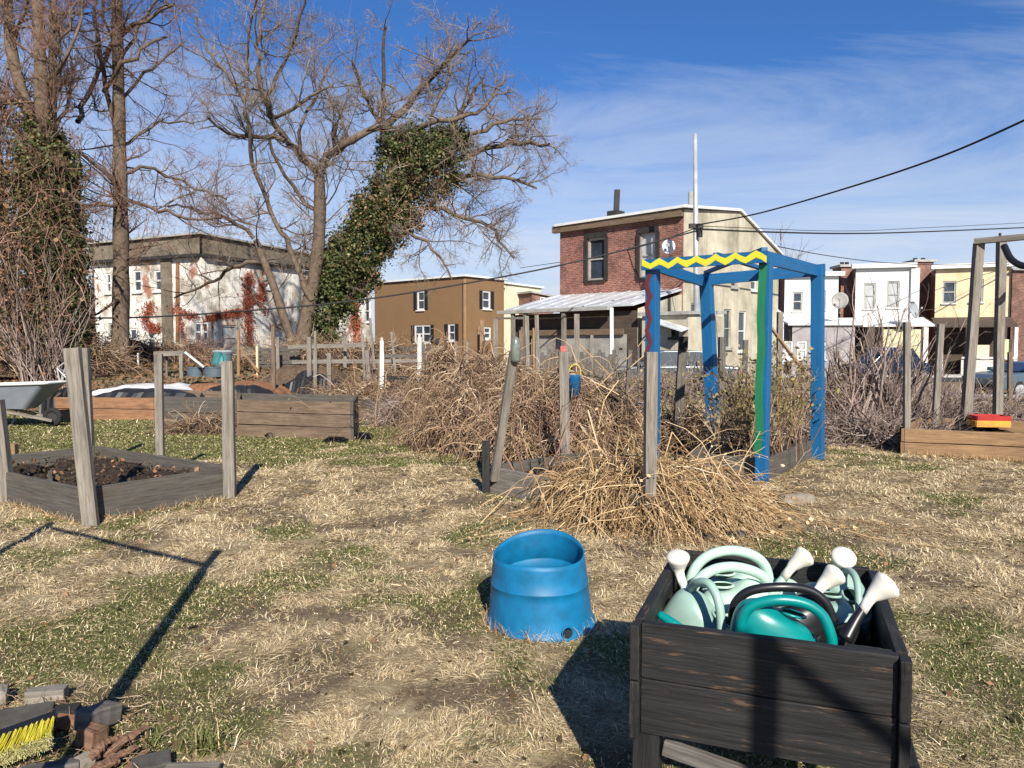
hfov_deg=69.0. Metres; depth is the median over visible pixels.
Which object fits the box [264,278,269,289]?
window
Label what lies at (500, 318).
fence rail
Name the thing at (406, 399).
dead stems
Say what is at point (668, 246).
satellite dish
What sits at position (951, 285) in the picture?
window
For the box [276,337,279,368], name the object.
wooden post
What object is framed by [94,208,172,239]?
distant tree
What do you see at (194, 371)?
tub
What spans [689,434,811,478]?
raised bed
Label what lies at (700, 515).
broken stalks
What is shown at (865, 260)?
overhead cable
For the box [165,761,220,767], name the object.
plank
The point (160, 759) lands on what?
slate block
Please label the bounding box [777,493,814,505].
stone
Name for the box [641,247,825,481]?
arbor
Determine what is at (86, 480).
raised bed
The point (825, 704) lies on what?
planter box
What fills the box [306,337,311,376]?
wooden post
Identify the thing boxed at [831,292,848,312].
satellite dish
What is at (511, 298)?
cream house
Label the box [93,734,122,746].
bark piece
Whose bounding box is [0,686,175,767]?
loose twigs
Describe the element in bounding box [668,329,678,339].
window
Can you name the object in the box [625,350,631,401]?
wooden post
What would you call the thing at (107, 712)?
wood block
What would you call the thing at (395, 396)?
dead stems
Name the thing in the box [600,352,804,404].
undergrowth
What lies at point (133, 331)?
window
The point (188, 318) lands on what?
climbing vine
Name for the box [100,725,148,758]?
bark piece
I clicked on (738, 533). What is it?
stone
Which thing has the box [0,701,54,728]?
slate board
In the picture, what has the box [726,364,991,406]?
undergrowth
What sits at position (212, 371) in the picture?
tub
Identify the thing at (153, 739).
grass tuft
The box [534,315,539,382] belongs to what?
wooden post
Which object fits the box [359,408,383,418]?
board
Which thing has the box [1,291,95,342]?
distant house
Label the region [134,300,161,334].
climbing vine
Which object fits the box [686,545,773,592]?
watering can
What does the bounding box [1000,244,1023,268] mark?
rubber hose
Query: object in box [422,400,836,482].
dead stems
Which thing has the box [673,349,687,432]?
wooden post
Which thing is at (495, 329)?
wooden post
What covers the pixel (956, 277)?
row house
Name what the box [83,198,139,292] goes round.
distant tree
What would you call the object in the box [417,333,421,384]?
wooden post
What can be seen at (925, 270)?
chimney block
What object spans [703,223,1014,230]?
overhead cable
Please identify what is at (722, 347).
wooden post
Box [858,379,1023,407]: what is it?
undergrowth
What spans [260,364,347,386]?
dirt strip
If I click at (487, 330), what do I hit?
window
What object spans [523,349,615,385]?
board fence
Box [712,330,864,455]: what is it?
weed clump
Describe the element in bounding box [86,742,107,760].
bark piece
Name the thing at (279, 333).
window
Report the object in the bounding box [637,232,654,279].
window
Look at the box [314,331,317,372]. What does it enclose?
wooden post
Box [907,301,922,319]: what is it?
satellite dish
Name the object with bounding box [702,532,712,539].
stone
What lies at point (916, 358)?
parked car
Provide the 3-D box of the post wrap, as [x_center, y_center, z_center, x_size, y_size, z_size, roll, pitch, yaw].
[2.643,-0.637,11.502,0.132,0.194,0.098,0,3,0]
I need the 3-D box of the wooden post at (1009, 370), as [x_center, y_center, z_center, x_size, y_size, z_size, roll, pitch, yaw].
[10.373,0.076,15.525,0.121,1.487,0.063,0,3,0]
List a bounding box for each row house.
[779,271,864,373]
[851,262,934,362]
[928,262,1018,373]
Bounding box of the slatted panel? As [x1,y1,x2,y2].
[258,347,299,367]
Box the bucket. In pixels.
[569,364,581,396]
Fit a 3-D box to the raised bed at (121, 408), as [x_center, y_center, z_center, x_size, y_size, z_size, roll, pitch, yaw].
[-9.261,0.467,17.183,2.118,0.493,3.946,-2,3,-27]
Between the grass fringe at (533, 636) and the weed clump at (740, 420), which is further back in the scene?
the weed clump at (740, 420)
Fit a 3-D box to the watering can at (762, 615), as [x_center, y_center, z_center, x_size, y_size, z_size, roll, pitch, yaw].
[0.889,0.832,2.482,0.336,0.311,0.174,1,3,10]
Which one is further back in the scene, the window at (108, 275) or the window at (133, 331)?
the window at (108, 275)
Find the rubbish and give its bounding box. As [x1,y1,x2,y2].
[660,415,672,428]
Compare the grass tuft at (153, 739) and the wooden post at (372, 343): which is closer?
the grass tuft at (153, 739)
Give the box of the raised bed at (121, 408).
[53,391,154,419]
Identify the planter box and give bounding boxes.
[629,549,919,767]
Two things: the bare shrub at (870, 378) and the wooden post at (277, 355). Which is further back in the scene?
the wooden post at (277, 355)
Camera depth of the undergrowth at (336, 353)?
25.33 m
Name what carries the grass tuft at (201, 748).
on the ground at (410, 699)
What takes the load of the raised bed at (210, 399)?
on the ground at (410, 699)
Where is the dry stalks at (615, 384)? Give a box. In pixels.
[580,338,644,434]
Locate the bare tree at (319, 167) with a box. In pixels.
[97,0,439,347]
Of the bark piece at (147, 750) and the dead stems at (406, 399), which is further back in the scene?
the dead stems at (406, 399)
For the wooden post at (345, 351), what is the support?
on the ground at (410, 699)
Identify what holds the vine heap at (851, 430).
on the ground at (410, 699)
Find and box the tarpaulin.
[92,383,192,394]
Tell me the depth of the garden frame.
12.19 m
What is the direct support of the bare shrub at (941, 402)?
on the ground at (410, 699)
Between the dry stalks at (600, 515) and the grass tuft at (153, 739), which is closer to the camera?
the grass tuft at (153, 739)
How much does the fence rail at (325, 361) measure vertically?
0.165 m
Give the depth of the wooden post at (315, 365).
18.38 m
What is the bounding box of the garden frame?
[959,233,1023,429]
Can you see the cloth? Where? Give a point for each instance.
(218, 357)
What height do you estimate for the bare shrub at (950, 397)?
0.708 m
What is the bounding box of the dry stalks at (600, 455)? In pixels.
[587,410,799,514]
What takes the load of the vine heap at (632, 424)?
on the ground at (410, 699)
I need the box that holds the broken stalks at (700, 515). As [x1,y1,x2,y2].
[458,389,952,560]
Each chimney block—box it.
[778,280,778,309]
[830,262,852,317]
[902,258,936,328]
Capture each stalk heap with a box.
[509,424,707,535]
[538,440,816,549]
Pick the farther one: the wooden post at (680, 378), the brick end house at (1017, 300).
the brick end house at (1017, 300)
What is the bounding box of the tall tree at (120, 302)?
[14,0,271,366]
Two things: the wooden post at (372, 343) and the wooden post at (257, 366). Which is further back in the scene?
the wooden post at (257, 366)
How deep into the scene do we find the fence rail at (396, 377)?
18.09 m
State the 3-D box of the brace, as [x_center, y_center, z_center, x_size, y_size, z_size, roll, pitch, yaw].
[-7.889,-0.721,22.393,0.609,0.762,0.048,0,3,0]
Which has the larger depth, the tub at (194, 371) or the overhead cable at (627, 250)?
the overhead cable at (627, 250)
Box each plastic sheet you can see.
[39,387,94,413]
[94,388,196,397]
[200,385,273,396]
[284,370,341,394]
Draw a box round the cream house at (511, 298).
[504,282,543,365]
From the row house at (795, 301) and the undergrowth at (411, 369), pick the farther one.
the row house at (795, 301)
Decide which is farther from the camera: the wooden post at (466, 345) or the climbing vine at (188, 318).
the climbing vine at (188, 318)
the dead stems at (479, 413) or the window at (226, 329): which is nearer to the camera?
the dead stems at (479, 413)
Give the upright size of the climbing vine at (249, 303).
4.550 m
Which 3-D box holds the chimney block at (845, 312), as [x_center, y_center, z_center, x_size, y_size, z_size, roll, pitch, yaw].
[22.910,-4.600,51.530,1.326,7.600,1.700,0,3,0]
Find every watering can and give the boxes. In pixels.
[657,611,681,623]
[663,549,729,630]
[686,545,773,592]
[690,562,775,616]
[727,582,838,636]
[729,594,837,644]
[774,547,813,595]
[796,564,853,624]
[817,572,898,645]
[831,546,871,645]
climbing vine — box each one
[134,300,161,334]
[166,304,199,346]
[201,308,243,333]
[235,267,266,347]
[257,299,296,333]
[349,296,366,342]
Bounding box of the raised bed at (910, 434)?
[898,322,1023,460]
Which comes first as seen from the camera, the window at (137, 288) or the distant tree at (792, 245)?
the window at (137, 288)
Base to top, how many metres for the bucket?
0.458 m
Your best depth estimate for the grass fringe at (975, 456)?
10.54 m
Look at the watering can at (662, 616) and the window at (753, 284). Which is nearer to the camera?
the watering can at (662, 616)
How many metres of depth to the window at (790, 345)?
47.86 m
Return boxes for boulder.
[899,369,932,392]
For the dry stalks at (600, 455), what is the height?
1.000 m
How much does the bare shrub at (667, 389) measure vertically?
1.661 m
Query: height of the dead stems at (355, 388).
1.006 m
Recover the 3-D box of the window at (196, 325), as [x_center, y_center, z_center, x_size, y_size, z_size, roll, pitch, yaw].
[-16.126,-2.643,38.552,1.104,1.128,0.647,0,3,0]
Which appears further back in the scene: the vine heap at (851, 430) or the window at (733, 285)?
the window at (733, 285)
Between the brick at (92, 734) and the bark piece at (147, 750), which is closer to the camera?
the bark piece at (147, 750)
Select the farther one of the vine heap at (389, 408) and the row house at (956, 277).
the row house at (956, 277)
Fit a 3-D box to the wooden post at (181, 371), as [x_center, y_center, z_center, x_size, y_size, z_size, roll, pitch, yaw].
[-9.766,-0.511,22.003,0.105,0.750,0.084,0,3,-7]
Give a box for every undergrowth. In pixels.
[0,312,153,376]
[94,319,233,363]
[207,319,454,366]
[356,328,517,383]
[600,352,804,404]
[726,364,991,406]
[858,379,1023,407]
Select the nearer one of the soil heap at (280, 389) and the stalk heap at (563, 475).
the stalk heap at (563, 475)
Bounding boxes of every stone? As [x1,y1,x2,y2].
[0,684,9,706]
[74,751,96,767]
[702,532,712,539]
[727,530,748,537]
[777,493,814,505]
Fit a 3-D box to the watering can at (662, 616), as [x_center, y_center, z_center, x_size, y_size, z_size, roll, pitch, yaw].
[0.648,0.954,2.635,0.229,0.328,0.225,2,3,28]
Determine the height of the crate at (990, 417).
0.080 m
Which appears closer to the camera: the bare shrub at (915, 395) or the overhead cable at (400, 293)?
the bare shrub at (915, 395)
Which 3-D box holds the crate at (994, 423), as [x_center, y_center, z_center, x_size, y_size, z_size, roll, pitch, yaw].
[7.636,0.624,11.949,0.520,0.100,0.360,0,3,8]
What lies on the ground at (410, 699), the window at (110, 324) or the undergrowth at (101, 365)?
the undergrowth at (101, 365)
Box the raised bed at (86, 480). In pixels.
[0,347,236,526]
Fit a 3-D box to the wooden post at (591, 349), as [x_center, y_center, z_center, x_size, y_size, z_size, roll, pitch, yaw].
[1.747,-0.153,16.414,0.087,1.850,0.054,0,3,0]
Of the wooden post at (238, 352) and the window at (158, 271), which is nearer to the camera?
the wooden post at (238, 352)
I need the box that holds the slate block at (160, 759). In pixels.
[132,749,171,767]
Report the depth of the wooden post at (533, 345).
18.95 m
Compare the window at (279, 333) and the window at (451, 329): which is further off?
the window at (451, 329)
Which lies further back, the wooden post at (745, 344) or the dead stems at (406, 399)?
the wooden post at (745, 344)
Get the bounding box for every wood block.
[10,443,18,453]
[24,684,68,703]
[73,700,122,730]
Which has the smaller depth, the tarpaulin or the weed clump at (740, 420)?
the weed clump at (740, 420)
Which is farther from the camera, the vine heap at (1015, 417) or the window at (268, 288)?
the window at (268, 288)
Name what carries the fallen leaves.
on the ground at (410, 699)
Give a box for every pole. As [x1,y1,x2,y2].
[610,308,613,353]
[689,133,703,314]
[772,327,810,382]
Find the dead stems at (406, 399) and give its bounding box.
[288,375,540,451]
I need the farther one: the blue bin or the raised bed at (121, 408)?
the raised bed at (121, 408)
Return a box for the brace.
[240,347,259,372]
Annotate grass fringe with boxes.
[1,494,227,523]
[472,604,607,646]
[906,450,1023,461]
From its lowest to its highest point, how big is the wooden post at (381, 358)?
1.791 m
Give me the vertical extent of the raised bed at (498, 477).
1.722 m
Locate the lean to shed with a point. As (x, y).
(627, 325)
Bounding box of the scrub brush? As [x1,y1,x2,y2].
[0,710,57,767]
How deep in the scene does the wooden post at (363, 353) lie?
20.56 m
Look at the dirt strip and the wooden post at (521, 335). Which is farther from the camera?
the dirt strip
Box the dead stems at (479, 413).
[385,368,728,473]
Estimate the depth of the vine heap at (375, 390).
17.80 m
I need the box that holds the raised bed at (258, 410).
[236,393,358,439]
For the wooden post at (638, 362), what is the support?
on the ground at (410, 699)
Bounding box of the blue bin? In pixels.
[485,529,595,642]
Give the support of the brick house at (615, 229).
on the ground at (410, 699)
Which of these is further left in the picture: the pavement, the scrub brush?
the scrub brush
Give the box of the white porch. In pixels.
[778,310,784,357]
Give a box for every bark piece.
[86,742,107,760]
[92,756,119,767]
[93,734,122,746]
[95,744,138,763]
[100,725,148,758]
[124,748,149,767]
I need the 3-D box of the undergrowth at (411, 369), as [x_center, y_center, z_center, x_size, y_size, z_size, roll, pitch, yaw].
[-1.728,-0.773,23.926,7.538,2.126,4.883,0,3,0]
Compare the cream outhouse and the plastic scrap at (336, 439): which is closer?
the plastic scrap at (336, 439)
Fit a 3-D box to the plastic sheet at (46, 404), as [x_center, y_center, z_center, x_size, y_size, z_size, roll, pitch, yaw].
[-10.587,0.358,17.743,0.843,0.629,1.100,0,3,0]
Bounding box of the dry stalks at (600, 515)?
[479,470,602,540]
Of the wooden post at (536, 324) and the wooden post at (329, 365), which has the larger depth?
the wooden post at (329, 365)
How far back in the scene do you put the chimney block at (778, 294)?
51.25 m
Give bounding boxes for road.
[786,377,960,381]
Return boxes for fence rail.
[153,351,183,355]
[288,343,365,348]
[292,359,365,363]
[370,359,416,362]
[377,376,416,379]
[379,354,416,357]
[496,317,523,319]
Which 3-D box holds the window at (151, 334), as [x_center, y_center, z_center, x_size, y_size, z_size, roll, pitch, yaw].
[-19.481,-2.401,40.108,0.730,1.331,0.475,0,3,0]
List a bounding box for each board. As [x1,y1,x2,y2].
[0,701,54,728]
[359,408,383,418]
[361,399,400,408]
[390,345,445,354]
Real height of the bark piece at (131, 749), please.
0.031 m
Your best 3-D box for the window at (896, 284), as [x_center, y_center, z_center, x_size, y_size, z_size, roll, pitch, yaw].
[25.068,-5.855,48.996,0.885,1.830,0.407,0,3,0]
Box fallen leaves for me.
[0,362,411,411]
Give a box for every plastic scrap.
[322,436,348,442]
[354,432,373,439]
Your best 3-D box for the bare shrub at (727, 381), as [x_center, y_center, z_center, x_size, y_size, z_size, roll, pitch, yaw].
[4.549,0.008,15.025,3.304,1.632,2.333,-1,3,-11]
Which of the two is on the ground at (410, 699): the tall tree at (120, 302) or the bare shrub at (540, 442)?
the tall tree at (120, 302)
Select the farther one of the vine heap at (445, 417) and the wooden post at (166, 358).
the wooden post at (166, 358)
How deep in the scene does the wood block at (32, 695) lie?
3.33 m
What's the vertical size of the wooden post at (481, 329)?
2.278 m
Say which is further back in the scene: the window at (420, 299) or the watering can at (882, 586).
the window at (420, 299)
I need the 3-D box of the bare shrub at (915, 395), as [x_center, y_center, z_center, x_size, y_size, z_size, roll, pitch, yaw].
[7.211,0.053,14.074,1.779,1.653,1.862,-2,4,-33]
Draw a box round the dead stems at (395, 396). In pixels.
[342,360,522,443]
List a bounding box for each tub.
[186,367,202,376]
[203,367,220,376]
[212,350,232,366]
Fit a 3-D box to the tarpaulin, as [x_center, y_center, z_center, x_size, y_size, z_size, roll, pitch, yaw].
[-8.579,0.094,17.729,1.981,0.219,2.100,0,3,0]
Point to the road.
(949, 379)
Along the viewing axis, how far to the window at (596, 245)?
32.85 m
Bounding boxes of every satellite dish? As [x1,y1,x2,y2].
[662,239,674,257]
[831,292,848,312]
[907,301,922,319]
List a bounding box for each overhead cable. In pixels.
[3,230,695,318]
[521,228,695,267]
[696,227,1023,233]
[697,119,1023,225]
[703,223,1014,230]
[777,246,1008,264]
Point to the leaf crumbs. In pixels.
(310, 749)
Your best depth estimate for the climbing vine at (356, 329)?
49.23 m
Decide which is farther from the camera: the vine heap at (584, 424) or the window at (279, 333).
the window at (279, 333)
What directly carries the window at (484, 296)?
in the brown house at (457, 313)
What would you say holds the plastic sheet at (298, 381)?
on the ground at (410, 699)
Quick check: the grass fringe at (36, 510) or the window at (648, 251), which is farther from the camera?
the window at (648, 251)
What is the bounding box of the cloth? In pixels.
[211,352,226,363]
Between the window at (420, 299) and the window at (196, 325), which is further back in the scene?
the window at (420, 299)
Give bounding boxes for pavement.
[784,374,962,376]
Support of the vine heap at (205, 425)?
on the ground at (410, 699)
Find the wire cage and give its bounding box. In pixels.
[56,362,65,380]
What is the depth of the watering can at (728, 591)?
2.86 m
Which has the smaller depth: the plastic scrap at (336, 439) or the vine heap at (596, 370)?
the plastic scrap at (336, 439)
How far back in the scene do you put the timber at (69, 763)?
2.74 m
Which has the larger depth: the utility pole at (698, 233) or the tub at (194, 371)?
the utility pole at (698, 233)
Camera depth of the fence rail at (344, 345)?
23.08 m
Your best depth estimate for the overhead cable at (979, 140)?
18.73 m
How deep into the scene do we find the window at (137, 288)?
40.44 m
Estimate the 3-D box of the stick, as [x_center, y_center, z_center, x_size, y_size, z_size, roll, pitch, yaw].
[-8.606,-0.664,20.193,0.537,0.445,0.050,0,3,0]
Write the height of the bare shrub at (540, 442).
1.297 m
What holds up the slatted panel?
on the ground at (410, 699)
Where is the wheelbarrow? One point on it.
(18, 397)
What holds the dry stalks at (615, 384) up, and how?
on the vine heap at (584, 424)
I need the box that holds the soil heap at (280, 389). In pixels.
[188,380,291,393]
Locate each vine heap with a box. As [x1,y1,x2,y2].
[140,398,252,435]
[294,351,423,407]
[359,373,431,427]
[382,330,526,428]
[388,340,545,458]
[431,338,638,468]
[507,345,643,403]
[540,349,682,455]
[632,393,792,456]
[771,382,1004,449]
[830,373,1023,420]
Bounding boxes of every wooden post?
[165,356,167,375]
[179,354,183,378]
[237,330,239,375]
[256,346,258,374]
[271,326,275,389]
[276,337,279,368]
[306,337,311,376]
[313,350,316,393]
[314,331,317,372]
[327,353,331,392]
[343,337,346,369]
[361,335,365,383]
[365,350,370,382]
[369,318,376,379]
[380,337,383,388]
[390,332,396,375]
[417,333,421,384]
[422,342,428,374]
[465,342,467,366]
[477,326,479,357]
[480,320,483,353]
[493,319,497,359]
[519,327,522,371]
[524,316,529,373]
[532,328,535,374]
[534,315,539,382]
[574,314,579,372]
[590,335,593,390]
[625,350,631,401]
[637,345,639,399]
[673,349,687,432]
[718,337,725,417]
[742,340,747,419]
[776,312,782,406]
[1007,352,1012,405]
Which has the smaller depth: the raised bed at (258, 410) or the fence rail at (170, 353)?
the raised bed at (258, 410)
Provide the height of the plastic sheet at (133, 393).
0.196 m
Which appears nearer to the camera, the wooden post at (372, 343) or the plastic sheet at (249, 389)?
the plastic sheet at (249, 389)
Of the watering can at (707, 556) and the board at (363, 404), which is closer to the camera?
the watering can at (707, 556)
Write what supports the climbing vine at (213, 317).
attached to the stained white building
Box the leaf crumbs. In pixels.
[0,435,1023,767]
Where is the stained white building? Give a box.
[88,232,372,356]
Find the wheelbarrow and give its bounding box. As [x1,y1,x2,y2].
[0,381,65,425]
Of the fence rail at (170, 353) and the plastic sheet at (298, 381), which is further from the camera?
the fence rail at (170, 353)
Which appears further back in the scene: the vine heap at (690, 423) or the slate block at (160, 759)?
the vine heap at (690, 423)
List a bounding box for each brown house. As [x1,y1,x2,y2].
[374,274,506,362]
[517,291,553,314]
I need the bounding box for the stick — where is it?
[184,351,204,367]
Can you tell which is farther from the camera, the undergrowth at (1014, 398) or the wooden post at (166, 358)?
the wooden post at (166, 358)
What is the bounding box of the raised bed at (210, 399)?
[154,390,238,424]
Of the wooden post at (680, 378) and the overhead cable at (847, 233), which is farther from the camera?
the overhead cable at (847, 233)
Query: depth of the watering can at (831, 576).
2.66 m
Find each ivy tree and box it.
[0,0,134,388]
[296,0,581,343]
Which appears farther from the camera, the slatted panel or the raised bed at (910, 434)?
the slatted panel
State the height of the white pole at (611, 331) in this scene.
2.935 m
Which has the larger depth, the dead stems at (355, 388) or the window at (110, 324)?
the window at (110, 324)
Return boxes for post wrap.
[678,336,687,348]
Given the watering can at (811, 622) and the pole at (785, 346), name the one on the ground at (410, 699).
the pole at (785, 346)
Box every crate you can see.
[966,418,1010,426]
[967,414,1011,420]
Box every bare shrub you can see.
[177,322,234,365]
[358,361,421,390]
[465,360,585,474]
[582,343,735,418]
[664,344,828,422]
[771,272,1002,426]
[835,346,959,415]
[839,396,1005,414]
[940,390,1023,415]
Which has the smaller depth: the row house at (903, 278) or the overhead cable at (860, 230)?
the overhead cable at (860, 230)
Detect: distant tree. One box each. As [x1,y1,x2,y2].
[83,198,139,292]
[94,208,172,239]
[773,221,822,259]
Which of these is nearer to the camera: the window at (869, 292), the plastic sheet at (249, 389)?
the plastic sheet at (249, 389)
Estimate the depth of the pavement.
43.64 m
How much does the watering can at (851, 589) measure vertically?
0.369 m
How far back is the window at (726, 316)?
32.86 m
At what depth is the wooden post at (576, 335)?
17.53 m
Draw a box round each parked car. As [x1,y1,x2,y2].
[617,350,740,381]
[840,347,929,378]
[961,361,1023,394]
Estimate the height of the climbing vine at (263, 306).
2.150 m
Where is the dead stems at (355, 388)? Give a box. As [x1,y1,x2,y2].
[297,376,403,398]
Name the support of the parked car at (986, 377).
on the ground at (410, 699)
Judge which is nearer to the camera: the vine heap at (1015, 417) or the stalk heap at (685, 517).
the stalk heap at (685, 517)
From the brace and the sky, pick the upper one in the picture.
the sky
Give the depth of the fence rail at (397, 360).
20.97 m
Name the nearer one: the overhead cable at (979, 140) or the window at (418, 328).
the overhead cable at (979, 140)
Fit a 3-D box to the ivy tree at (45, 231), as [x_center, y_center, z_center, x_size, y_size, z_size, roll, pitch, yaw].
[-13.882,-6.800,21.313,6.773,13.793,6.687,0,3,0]
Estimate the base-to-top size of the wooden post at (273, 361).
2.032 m
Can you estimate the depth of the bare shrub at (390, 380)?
18.74 m
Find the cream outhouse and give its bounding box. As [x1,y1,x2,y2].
[637,311,726,357]
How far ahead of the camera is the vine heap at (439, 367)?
14.83 m
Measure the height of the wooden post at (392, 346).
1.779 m
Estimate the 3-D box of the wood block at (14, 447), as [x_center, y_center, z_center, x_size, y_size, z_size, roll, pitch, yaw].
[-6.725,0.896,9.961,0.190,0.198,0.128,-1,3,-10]
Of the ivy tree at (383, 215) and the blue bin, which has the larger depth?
the ivy tree at (383, 215)
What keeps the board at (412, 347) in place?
on the ground at (410, 699)
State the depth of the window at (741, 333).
33.85 m
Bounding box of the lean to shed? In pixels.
[497,287,681,365]
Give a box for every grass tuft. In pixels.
[132,723,186,747]
[170,713,251,759]
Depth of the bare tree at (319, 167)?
29.45 m
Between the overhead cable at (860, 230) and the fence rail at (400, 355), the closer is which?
the fence rail at (400, 355)
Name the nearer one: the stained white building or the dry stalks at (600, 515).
the dry stalks at (600, 515)
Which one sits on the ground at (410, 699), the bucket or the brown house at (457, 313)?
the brown house at (457, 313)
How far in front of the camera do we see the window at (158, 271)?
39.79 m
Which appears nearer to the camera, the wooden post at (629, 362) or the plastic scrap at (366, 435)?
the plastic scrap at (366, 435)
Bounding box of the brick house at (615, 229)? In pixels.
[552,189,782,380]
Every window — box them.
[103,273,111,294]
[106,323,111,337]
[130,328,136,340]
[131,270,142,293]
[147,329,153,342]
[152,270,160,292]
[191,322,207,343]
[222,325,236,351]
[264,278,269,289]
[276,328,287,346]
[366,300,372,323]
[411,325,433,343]
[413,291,427,310]
[444,324,458,341]
[479,290,493,310]
[484,327,490,339]
[585,237,605,282]
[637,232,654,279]
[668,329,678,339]
[724,309,733,349]
[730,283,739,289]
[738,311,748,352]
[750,281,757,291]
[783,341,792,361]
[791,292,803,311]
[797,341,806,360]
[862,283,876,309]
[886,281,900,308]
[941,281,956,304]
[968,279,984,302]
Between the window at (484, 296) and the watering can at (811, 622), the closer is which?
the watering can at (811, 622)
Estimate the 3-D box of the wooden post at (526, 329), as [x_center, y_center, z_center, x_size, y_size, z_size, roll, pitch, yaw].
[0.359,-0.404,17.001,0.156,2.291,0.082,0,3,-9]
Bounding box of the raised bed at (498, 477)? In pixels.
[482,336,750,529]
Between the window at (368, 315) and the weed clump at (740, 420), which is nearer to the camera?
the weed clump at (740, 420)
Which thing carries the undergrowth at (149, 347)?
on the ground at (410, 699)
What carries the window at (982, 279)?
in the row house at (956, 277)
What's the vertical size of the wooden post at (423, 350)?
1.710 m
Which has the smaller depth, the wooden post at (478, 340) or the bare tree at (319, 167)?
the wooden post at (478, 340)
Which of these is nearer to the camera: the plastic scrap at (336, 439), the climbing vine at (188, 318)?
the plastic scrap at (336, 439)
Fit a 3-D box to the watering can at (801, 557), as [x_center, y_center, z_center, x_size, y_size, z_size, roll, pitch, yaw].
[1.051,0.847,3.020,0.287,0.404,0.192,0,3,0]
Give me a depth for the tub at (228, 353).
21.83 m
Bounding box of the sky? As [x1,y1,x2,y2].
[0,0,1023,342]
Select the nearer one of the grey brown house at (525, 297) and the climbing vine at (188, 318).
the climbing vine at (188, 318)
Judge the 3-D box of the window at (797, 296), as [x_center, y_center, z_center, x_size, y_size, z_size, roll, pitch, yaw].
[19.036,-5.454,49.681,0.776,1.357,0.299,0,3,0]
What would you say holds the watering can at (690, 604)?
in the planter box
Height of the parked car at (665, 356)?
1.429 m
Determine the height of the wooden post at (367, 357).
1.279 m
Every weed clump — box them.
[681,347,836,461]
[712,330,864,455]
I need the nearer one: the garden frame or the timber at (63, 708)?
the timber at (63, 708)
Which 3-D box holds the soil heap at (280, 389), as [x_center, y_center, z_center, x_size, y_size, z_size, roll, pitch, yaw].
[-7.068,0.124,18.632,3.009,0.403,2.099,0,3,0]
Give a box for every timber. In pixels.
[5,702,81,714]
[20,758,79,767]
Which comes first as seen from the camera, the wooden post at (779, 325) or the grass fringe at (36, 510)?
the grass fringe at (36, 510)
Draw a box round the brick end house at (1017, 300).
[1009,268,1023,360]
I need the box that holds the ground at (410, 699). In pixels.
[0,355,1023,767]

